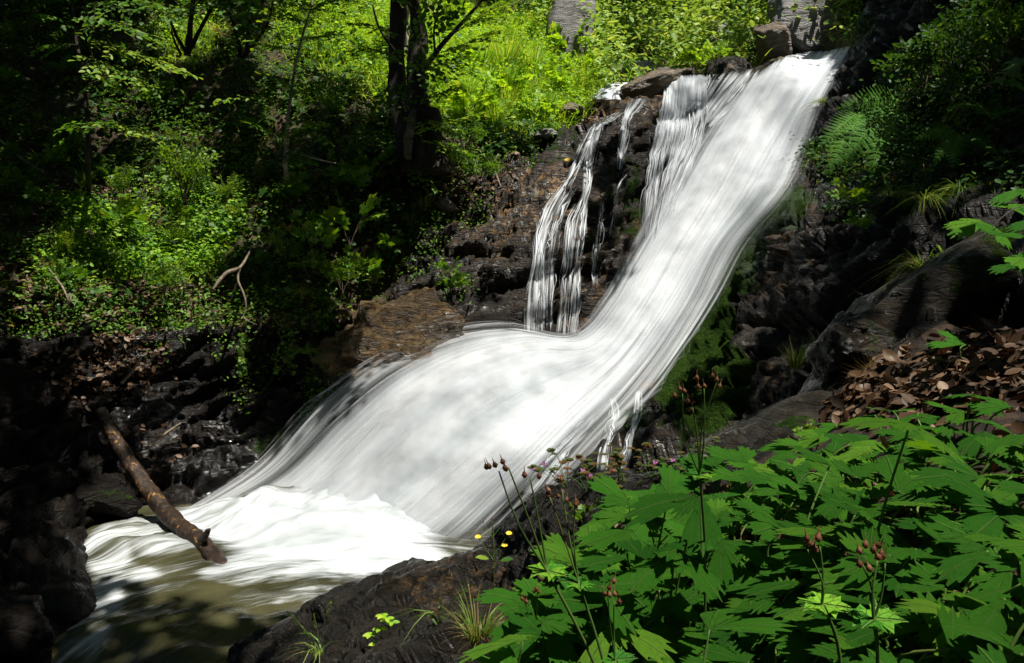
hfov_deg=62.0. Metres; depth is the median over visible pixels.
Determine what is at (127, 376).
stick
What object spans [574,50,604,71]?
shrub
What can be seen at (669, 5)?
shrub
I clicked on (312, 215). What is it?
seedling
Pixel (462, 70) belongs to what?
seedling
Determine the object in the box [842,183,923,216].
grass tuft
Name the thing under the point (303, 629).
flowering grass
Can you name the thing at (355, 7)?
grass tuft
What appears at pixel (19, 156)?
stick
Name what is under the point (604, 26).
shrub
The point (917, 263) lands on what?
grass tuft
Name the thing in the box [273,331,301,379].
ivy
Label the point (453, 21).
seedling
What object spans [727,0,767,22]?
shrub
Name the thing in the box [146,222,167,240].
grass tuft
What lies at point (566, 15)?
outcrop
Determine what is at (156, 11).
shrub
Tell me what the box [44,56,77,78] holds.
seedling
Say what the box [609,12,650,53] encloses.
shrub
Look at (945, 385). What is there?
bank litter
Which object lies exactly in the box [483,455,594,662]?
cranesbill
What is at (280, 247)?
shrub
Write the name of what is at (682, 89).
side cascade
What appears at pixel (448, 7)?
grass tuft
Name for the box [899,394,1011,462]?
geranium
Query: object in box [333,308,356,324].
rock
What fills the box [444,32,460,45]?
grass tuft
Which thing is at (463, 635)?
grass tuft
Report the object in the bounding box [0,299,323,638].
stream bank
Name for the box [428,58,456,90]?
grass tuft
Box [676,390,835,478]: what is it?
slab
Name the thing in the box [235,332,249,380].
ivy
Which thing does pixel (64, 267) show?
seedling
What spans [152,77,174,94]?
shrub
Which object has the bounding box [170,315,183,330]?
ivy
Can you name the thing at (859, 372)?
fallen leaf
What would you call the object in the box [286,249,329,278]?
shrub
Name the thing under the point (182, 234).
shrub
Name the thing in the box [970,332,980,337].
fallen leaf
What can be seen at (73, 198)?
seedling
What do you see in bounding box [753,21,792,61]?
outcrop
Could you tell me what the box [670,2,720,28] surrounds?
shrub
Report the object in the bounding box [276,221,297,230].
grass tuft
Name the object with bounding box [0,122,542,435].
bank undergrowth
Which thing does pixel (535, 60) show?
grass tuft
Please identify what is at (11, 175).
shrub
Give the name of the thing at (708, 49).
shrub
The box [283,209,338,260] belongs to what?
seedling
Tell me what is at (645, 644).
geranium
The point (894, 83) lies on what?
cliff undergrowth
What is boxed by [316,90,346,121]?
shrub
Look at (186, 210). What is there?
seedling
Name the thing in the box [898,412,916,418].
fallen leaf
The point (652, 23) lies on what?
shrub
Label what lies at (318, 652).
flowering grass
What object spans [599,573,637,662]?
cranesbill
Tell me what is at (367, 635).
seedling
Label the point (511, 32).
seedling
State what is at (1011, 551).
geranium
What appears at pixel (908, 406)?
fallen leaf
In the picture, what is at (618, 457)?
herb robert
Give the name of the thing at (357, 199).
seedling
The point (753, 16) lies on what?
shrub
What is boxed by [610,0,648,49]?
slim tree
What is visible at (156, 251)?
sunny herbs
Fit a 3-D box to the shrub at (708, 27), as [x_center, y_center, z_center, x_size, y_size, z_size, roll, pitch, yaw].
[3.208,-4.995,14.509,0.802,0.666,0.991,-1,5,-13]
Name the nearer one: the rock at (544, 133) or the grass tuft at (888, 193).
the grass tuft at (888, 193)
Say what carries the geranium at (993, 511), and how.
on the forest floor
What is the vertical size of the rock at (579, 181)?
0.325 m
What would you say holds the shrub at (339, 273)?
on the hillside at (33, 219)
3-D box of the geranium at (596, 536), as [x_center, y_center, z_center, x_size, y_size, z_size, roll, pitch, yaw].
[0.246,0.548,1.848,0.450,0.516,0.351,0,5,0]
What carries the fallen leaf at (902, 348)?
on the bank litter at (945, 385)
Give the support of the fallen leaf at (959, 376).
on the bank litter at (945, 385)
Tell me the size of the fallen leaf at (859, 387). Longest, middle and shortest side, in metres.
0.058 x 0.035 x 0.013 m
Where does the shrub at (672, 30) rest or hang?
on the hillside at (834, 44)
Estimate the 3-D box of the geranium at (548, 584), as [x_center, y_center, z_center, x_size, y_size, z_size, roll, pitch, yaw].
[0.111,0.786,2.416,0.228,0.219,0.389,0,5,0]
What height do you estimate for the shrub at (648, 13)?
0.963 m
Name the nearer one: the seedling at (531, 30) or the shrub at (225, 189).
the shrub at (225, 189)
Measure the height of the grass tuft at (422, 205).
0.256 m
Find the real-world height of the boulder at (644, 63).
0.379 m
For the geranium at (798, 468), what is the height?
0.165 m
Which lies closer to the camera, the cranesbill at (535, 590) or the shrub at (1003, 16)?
the cranesbill at (535, 590)
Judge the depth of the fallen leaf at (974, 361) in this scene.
2.36 m
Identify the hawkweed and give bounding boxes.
[475,519,513,588]
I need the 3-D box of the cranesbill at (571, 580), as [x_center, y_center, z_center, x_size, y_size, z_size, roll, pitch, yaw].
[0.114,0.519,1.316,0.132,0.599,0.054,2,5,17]
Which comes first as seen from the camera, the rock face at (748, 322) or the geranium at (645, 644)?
the geranium at (645, 644)
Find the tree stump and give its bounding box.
[400,107,448,175]
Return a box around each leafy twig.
[943,189,1023,250]
[976,223,1023,277]
[990,57,1023,91]
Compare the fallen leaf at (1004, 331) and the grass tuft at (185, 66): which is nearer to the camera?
the fallen leaf at (1004, 331)
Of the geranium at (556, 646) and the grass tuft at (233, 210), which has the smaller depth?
the geranium at (556, 646)
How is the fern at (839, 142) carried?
on the cliff undergrowth at (894, 83)
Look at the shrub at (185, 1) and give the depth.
12.41 m
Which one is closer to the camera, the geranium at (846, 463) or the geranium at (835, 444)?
the geranium at (846, 463)
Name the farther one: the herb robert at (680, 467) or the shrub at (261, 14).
the shrub at (261, 14)
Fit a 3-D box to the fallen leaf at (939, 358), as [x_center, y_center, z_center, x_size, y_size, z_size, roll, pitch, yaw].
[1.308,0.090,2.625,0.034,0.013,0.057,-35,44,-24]
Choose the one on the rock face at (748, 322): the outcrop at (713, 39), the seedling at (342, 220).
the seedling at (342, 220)
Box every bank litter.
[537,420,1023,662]
[817,318,1023,435]
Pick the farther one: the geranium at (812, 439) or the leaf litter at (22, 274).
the leaf litter at (22, 274)
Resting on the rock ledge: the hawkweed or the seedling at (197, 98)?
the hawkweed
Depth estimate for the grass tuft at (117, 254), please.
8.52 m
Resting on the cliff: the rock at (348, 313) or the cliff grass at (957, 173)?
the cliff grass at (957, 173)
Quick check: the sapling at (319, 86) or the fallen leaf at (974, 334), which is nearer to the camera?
the fallen leaf at (974, 334)
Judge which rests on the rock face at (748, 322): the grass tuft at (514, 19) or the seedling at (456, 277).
the seedling at (456, 277)
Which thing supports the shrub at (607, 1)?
on the hillside at (834, 44)
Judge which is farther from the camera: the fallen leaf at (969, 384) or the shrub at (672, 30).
the shrub at (672, 30)
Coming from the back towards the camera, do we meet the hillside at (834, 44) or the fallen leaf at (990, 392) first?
the hillside at (834, 44)
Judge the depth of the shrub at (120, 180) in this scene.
9.48 m
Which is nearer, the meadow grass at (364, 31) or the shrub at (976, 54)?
the shrub at (976, 54)
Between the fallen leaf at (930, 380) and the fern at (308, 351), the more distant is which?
the fern at (308, 351)
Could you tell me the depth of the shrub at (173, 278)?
8.21 m
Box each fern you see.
[251,340,342,393]
[816,110,869,177]
[834,85,913,177]
[914,121,999,168]
[940,91,1023,118]
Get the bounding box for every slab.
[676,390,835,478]
[805,308,895,378]
[863,230,1018,339]
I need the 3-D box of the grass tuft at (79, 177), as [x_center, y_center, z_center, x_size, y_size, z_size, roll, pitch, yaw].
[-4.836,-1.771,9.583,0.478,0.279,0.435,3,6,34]
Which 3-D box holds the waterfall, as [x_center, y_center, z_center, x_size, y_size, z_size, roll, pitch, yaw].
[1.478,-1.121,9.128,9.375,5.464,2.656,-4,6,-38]
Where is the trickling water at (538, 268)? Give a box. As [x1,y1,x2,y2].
[527,127,626,331]
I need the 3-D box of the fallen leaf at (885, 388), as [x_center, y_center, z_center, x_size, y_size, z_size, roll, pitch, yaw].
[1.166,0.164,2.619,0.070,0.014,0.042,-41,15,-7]
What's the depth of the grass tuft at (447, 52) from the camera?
11.88 m
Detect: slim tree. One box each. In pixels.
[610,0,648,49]
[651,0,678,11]
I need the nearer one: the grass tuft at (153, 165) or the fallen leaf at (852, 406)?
the fallen leaf at (852, 406)
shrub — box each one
[0,160,49,196]
[47,128,91,163]
[47,219,84,263]
[48,113,79,134]
[101,73,120,93]
[104,162,139,193]
[133,0,251,56]
[134,259,195,298]
[135,0,164,18]
[138,18,166,53]
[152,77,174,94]
[154,128,220,205]
[159,215,203,254]
[181,0,199,10]
[209,30,235,52]
[211,171,244,206]
[218,0,292,58]
[239,0,272,25]
[259,225,303,268]
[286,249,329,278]
[296,5,321,29]
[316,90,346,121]
[316,253,368,293]
[441,0,472,17]
[443,138,474,173]
[444,116,488,149]
[445,78,493,119]
[458,150,502,185]
[462,41,485,66]
[467,89,506,122]
[474,59,533,96]
[502,41,527,58]
[518,87,565,119]
[529,56,568,91]
[544,18,591,52]
[545,81,569,94]
[555,52,584,71]
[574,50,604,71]
[593,12,629,53]
[596,0,639,23]
[597,22,632,49]
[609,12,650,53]
[622,0,663,38]
[628,8,673,49]
[635,0,697,18]
[657,18,695,45]
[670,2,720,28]
[672,15,721,48]
[673,42,711,66]
[697,39,731,62]
[699,0,728,18]
[702,0,750,15]
[718,5,766,55]
[720,0,768,12]
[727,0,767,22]
[740,36,754,52]
[869,26,970,89]
[906,0,1001,66]
[915,40,1002,108]
[950,5,1023,76]
[971,0,1023,56]
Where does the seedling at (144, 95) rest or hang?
on the hillside at (33, 219)
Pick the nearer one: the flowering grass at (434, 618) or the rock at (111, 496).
the flowering grass at (434, 618)
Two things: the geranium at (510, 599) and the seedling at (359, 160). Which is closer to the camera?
the geranium at (510, 599)
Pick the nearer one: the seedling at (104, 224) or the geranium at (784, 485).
the geranium at (784, 485)
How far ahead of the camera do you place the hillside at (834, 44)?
12.63 m
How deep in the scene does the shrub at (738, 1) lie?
16.75 m
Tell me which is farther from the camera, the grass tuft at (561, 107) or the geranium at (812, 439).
the grass tuft at (561, 107)
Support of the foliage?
on the hillside at (834, 44)
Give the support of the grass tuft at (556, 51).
on the hillside at (33, 219)
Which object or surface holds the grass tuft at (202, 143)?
on the hillside at (33, 219)
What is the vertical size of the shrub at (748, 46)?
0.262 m
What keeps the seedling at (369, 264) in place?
on the hillside at (33, 219)
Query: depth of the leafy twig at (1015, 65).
4.03 m
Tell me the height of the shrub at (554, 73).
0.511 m
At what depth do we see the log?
6.91 m
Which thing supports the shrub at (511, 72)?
on the hillside at (33, 219)
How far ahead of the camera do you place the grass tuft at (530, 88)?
11.88 m
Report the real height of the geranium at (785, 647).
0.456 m
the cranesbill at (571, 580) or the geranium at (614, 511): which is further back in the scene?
the geranium at (614, 511)
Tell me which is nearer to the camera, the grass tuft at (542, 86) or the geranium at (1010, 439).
the geranium at (1010, 439)
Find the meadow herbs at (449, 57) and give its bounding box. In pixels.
[140,0,602,130]
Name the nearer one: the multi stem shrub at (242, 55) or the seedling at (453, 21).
the multi stem shrub at (242, 55)
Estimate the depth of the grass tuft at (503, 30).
14.92 m
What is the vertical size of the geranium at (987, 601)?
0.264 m
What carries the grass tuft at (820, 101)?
on the rock face at (748, 322)
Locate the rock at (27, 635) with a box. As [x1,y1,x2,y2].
[0,594,54,662]
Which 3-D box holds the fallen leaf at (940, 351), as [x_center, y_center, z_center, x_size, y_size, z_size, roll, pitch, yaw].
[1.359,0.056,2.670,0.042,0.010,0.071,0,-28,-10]
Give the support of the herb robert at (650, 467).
on the rock ledge
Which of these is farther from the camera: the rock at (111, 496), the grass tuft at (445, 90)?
the grass tuft at (445, 90)
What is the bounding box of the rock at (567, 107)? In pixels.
[560,102,583,118]
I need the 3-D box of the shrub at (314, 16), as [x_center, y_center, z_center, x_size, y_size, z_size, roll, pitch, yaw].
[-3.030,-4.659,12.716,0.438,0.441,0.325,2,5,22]
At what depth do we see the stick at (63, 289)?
7.70 m
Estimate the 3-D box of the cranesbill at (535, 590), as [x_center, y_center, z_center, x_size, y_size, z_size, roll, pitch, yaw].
[0.057,0.711,1.752,0.054,0.430,0.105,4,6,39]
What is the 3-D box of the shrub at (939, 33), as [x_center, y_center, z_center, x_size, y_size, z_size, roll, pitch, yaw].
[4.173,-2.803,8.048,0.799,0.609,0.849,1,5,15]
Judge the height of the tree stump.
0.734 m
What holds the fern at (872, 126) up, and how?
attached to the cliff
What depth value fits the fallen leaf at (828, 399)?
2.85 m
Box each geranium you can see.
[458,634,534,662]
[473,542,606,662]
[504,605,591,662]
[512,557,579,661]
[537,576,560,587]
[540,463,718,656]
[543,483,659,609]
[550,493,772,662]
[556,474,675,648]
[577,625,765,662]
[627,444,757,516]
[647,473,848,608]
[654,464,790,551]
[690,445,876,621]
[695,417,971,662]
[700,609,796,662]
[725,423,837,472]
[753,432,886,487]
[762,424,972,510]
[799,436,1023,522]
[800,517,1023,662]
[825,432,868,454]
[843,407,922,457]
[858,574,1023,662]
[879,451,1023,566]
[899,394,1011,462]
[925,329,966,364]
[960,521,1023,576]
[981,434,1023,477]
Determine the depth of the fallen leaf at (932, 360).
2.62 m
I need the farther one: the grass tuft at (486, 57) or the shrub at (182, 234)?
the grass tuft at (486, 57)
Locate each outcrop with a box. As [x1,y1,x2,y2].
[545,0,595,59]
[701,20,730,57]
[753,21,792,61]
[766,0,854,53]
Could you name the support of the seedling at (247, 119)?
on the hillside at (33, 219)
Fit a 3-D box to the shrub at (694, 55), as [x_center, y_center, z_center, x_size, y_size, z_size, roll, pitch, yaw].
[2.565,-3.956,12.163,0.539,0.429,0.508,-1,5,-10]
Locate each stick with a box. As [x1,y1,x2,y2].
[0,139,47,174]
[47,267,71,310]
[118,353,141,383]
[148,422,180,446]
[479,149,500,187]
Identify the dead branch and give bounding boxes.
[212,244,256,324]
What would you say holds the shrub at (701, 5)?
on the hillside at (834, 44)
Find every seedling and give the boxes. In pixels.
[0,64,22,88]
[0,133,22,162]
[21,180,54,209]
[23,143,69,173]
[41,254,87,293]
[43,183,84,216]
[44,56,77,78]
[82,192,148,239]
[91,157,124,182]
[92,215,127,238]
[111,41,153,70]
[129,86,174,115]
[162,196,199,221]
[178,87,206,109]
[233,110,268,137]
[240,251,270,270]
[273,171,311,206]
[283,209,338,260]
[301,203,331,224]
[310,189,387,244]
[316,148,383,200]
[338,244,382,284]
[344,27,373,52]
[347,144,396,182]
[352,198,380,215]
[363,613,399,645]
[377,230,404,256]
[426,10,459,28]
[433,253,462,277]
[436,268,469,295]
[454,67,477,76]
[488,21,514,41]
[519,26,538,40]
[564,499,599,523]
[792,419,817,437]
[826,177,872,212]
[843,210,874,235]
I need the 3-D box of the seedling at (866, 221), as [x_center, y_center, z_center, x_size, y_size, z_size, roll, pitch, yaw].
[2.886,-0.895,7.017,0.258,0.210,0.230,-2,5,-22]
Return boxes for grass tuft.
[24,250,82,270]
[30,21,72,36]
[65,161,102,186]
[79,243,148,285]
[88,42,99,51]
[128,148,139,160]
[135,128,160,142]
[140,159,164,173]
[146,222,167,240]
[173,57,194,74]
[184,137,208,152]
[205,24,233,36]
[222,199,245,217]
[237,136,271,150]
[267,129,291,150]
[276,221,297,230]
[346,0,363,15]
[365,270,385,283]
[381,1,389,19]
[410,190,437,210]
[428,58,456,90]
[431,40,457,62]
[434,579,510,646]
[437,0,456,15]
[440,81,455,101]
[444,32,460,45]
[448,101,471,123]
[450,608,505,649]
[452,69,482,96]
[455,26,502,70]
[465,0,481,18]
[474,20,531,70]
[478,93,517,132]
[480,62,504,78]
[491,2,511,18]
[493,76,525,115]
[494,20,519,41]
[506,11,519,27]
[506,27,552,74]
[519,8,539,27]
[519,72,538,101]
[525,70,556,96]
[541,35,561,56]
[554,93,570,119]
[570,58,594,83]
[570,71,593,96]
[773,336,807,368]
[795,91,826,118]
[841,248,934,307]
[841,350,886,382]
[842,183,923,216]
[874,187,962,224]
[884,251,936,285]
[912,175,991,212]
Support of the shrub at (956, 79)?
on the cliff
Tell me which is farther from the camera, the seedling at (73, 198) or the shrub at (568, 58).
the shrub at (568, 58)
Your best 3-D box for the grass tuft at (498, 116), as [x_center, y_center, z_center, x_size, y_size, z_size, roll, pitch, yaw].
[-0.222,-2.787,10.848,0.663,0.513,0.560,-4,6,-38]
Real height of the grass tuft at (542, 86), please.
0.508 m
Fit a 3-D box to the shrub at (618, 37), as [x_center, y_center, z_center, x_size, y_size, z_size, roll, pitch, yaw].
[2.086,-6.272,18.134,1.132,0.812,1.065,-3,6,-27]
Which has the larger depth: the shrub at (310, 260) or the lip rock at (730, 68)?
the lip rock at (730, 68)
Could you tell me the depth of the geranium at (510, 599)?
1.80 m
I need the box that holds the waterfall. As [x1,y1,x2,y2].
[200,48,848,534]
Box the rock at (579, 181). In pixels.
[560,175,591,198]
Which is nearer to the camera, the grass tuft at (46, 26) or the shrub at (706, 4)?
the grass tuft at (46, 26)
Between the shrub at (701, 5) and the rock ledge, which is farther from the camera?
the shrub at (701, 5)
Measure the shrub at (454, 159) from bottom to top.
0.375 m
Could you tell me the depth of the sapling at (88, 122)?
7.98 m
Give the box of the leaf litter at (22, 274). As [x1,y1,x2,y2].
[0,0,609,474]
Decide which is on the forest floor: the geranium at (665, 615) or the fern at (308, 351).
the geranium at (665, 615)
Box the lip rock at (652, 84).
[612,67,691,99]
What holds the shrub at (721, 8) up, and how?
on the hillside at (834, 44)
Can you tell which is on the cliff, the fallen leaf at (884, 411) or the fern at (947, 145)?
the fern at (947, 145)
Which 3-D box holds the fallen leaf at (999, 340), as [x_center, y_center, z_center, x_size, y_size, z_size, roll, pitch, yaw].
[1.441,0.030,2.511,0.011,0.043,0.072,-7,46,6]
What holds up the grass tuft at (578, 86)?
on the hillside at (33, 219)
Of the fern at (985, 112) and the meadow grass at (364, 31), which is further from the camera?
the meadow grass at (364, 31)
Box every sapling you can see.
[24,0,202,193]
[213,0,358,190]
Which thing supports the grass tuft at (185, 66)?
on the hillside at (33, 219)
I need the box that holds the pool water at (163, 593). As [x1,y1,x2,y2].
[30,484,491,662]
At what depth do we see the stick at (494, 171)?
10.13 m
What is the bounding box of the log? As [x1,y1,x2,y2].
[94,406,227,563]
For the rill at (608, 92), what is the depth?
11.16 m
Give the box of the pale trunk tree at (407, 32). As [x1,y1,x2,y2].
[363,0,445,56]
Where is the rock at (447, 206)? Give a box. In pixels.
[433,198,457,212]
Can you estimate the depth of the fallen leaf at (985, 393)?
2.13 m
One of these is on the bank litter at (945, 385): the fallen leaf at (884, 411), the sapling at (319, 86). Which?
the fallen leaf at (884, 411)
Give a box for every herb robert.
[527,448,617,487]
[553,454,628,491]
[595,445,658,488]
[627,442,705,479]
[653,436,720,471]
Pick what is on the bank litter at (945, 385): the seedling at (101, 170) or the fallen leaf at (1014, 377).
the fallen leaf at (1014, 377)
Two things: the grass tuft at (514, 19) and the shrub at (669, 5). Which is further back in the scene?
the shrub at (669, 5)
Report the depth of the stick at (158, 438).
7.66 m
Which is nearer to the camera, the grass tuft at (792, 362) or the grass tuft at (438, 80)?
the grass tuft at (792, 362)
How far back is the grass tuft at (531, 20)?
16.41 m
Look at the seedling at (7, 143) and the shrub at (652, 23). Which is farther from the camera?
the shrub at (652, 23)
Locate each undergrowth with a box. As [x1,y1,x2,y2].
[0,0,599,336]
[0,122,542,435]
[788,0,1023,251]
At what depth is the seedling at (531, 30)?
15.27 m
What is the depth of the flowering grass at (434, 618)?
2.93 m
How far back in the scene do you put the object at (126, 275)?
8.94 m
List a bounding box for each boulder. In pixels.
[309,287,471,379]
[601,64,623,81]
[622,61,664,77]
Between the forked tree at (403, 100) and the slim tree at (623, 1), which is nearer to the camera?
the forked tree at (403, 100)
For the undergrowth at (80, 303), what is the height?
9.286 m
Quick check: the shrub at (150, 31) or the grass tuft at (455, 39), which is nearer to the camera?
the shrub at (150, 31)
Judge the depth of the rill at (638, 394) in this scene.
7.31 m
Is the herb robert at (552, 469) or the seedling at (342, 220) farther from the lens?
the seedling at (342, 220)
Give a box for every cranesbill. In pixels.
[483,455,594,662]
[520,586,544,649]
[544,475,604,662]
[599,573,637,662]
[671,369,721,640]
[797,526,852,662]
[840,532,907,662]
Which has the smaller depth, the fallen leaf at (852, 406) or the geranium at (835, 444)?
the geranium at (835, 444)
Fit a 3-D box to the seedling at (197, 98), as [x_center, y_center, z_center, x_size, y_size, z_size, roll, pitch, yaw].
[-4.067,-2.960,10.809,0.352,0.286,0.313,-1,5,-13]
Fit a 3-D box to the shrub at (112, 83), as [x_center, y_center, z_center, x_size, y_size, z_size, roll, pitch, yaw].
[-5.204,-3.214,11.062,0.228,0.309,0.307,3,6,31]
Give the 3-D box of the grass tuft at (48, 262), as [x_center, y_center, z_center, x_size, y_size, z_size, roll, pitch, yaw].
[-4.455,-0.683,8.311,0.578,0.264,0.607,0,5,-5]
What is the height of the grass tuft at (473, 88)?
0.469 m
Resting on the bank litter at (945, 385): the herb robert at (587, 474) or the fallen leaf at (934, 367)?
the fallen leaf at (934, 367)
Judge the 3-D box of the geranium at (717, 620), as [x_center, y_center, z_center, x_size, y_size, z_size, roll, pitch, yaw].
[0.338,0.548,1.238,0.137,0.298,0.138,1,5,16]
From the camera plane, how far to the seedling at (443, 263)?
8.80 m
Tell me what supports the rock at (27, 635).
on the stream bank
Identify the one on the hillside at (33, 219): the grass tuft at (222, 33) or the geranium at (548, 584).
the grass tuft at (222, 33)
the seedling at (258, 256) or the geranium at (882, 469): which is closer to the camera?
the geranium at (882, 469)
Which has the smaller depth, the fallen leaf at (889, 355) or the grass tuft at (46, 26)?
the fallen leaf at (889, 355)
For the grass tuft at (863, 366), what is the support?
on the rock ledge
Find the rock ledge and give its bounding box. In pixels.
[227,220,1023,662]
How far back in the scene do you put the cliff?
7.36 m
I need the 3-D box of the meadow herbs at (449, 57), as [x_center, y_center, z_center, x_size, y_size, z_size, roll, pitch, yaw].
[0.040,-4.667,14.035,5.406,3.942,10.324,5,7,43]
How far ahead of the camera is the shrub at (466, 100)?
10.47 m
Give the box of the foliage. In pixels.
[507,0,862,90]
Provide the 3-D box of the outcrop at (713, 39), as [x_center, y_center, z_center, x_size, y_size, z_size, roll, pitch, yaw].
[3.460,-4.935,14.648,0.559,0.777,0.507,-4,7,-42]
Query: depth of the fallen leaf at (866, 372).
2.83 m
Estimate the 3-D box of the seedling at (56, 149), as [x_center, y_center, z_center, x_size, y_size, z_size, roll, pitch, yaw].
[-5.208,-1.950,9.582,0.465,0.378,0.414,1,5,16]
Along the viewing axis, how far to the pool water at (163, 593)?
6.11 m
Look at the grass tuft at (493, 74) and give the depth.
12.07 m
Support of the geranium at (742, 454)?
on the forest floor
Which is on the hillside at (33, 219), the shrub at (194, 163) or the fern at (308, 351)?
the shrub at (194, 163)
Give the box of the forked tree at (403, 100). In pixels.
[340,0,522,195]
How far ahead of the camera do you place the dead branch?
7.91 m
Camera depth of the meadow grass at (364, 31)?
12.01 m
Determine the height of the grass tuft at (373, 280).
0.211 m
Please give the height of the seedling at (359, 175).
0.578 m
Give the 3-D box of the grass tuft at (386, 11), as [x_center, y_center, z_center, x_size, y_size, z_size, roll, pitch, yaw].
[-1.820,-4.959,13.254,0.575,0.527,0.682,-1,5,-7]
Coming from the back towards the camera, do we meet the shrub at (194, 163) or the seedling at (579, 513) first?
the shrub at (194, 163)
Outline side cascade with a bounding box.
[640,70,757,240]
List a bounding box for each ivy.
[158,316,172,330]
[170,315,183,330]
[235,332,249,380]
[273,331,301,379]
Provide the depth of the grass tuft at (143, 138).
10.42 m
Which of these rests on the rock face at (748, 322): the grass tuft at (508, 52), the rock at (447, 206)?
the rock at (447, 206)
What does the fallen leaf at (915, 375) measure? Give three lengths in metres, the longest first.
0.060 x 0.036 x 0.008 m
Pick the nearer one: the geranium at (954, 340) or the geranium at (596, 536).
the geranium at (596, 536)
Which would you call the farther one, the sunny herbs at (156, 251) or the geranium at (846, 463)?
the sunny herbs at (156, 251)
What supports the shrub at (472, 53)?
on the hillside at (33, 219)
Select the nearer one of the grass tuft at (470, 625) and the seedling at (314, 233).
the grass tuft at (470, 625)
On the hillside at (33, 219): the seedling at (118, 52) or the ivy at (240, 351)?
the seedling at (118, 52)
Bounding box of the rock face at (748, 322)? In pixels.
[228,46,849,529]
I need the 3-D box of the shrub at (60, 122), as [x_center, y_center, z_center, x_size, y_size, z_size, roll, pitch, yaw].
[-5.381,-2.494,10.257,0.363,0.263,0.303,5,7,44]
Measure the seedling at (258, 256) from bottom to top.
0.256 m
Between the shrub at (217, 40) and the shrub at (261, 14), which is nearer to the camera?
the shrub at (217, 40)
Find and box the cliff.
[770,0,1023,402]
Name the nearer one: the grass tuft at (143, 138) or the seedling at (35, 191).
the seedling at (35, 191)
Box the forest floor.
[602,321,1023,643]
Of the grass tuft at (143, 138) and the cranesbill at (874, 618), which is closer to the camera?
the cranesbill at (874, 618)
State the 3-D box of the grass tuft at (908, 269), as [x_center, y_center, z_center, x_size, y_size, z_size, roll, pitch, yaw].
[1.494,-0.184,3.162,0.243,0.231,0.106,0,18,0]
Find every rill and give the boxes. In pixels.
[533,392,641,491]
[589,82,643,169]
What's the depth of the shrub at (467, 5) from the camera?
14.64 m
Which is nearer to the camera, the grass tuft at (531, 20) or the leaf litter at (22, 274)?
the leaf litter at (22, 274)
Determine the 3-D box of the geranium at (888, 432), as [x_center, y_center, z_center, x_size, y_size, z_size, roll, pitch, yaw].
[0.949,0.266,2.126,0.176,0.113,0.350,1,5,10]
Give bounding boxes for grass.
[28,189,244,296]
[140,0,604,138]
[275,611,314,659]
[292,600,331,662]
[379,584,468,641]
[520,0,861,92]
[789,0,1023,251]
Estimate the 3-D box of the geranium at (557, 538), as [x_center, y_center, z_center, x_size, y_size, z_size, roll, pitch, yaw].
[0.270,0.598,2.361,0.412,0.319,0.264,-1,5,-9]
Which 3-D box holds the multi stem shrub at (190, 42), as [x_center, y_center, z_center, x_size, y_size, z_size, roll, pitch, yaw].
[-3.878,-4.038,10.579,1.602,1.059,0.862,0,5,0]
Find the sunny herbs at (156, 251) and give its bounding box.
[12,167,275,298]
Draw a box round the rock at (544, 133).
[532,128,557,139]
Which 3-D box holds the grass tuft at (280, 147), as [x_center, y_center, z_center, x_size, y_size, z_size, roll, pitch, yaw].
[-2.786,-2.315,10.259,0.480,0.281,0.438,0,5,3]
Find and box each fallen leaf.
[822,395,842,402]
[841,405,855,418]
[849,370,863,377]
[855,383,870,390]
[859,368,869,380]
[878,405,891,414]
[883,348,899,362]
[883,385,893,392]
[897,400,915,411]
[898,350,911,359]
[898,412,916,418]
[899,344,909,351]
[911,368,926,379]
[922,377,936,382]
[923,358,941,363]
[928,356,945,365]
[928,364,941,373]
[937,346,953,354]
[957,370,969,385]
[960,382,982,388]
[961,386,977,398]
[968,356,979,370]
[968,389,994,401]
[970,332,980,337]
[979,389,988,400]
[995,329,1015,342]
[995,332,1004,346]
[1012,374,1023,380]
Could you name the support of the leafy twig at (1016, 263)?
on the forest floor
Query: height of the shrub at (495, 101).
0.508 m
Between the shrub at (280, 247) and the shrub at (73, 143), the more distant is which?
the shrub at (73, 143)
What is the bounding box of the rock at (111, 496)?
[70,473,142,519]
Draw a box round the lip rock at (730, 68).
[714,63,734,77]
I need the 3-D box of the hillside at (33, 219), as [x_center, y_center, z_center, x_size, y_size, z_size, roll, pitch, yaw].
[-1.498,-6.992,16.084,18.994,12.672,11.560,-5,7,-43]
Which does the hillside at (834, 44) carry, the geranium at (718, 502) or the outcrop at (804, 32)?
the outcrop at (804, 32)
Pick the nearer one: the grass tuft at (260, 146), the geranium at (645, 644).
the geranium at (645, 644)
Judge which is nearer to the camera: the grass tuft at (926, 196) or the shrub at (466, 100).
the grass tuft at (926, 196)
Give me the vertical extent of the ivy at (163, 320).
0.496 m
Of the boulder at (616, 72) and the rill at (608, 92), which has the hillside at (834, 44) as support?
the boulder at (616, 72)
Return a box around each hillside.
[0,0,601,332]
[526,0,861,94]
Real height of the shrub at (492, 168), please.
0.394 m

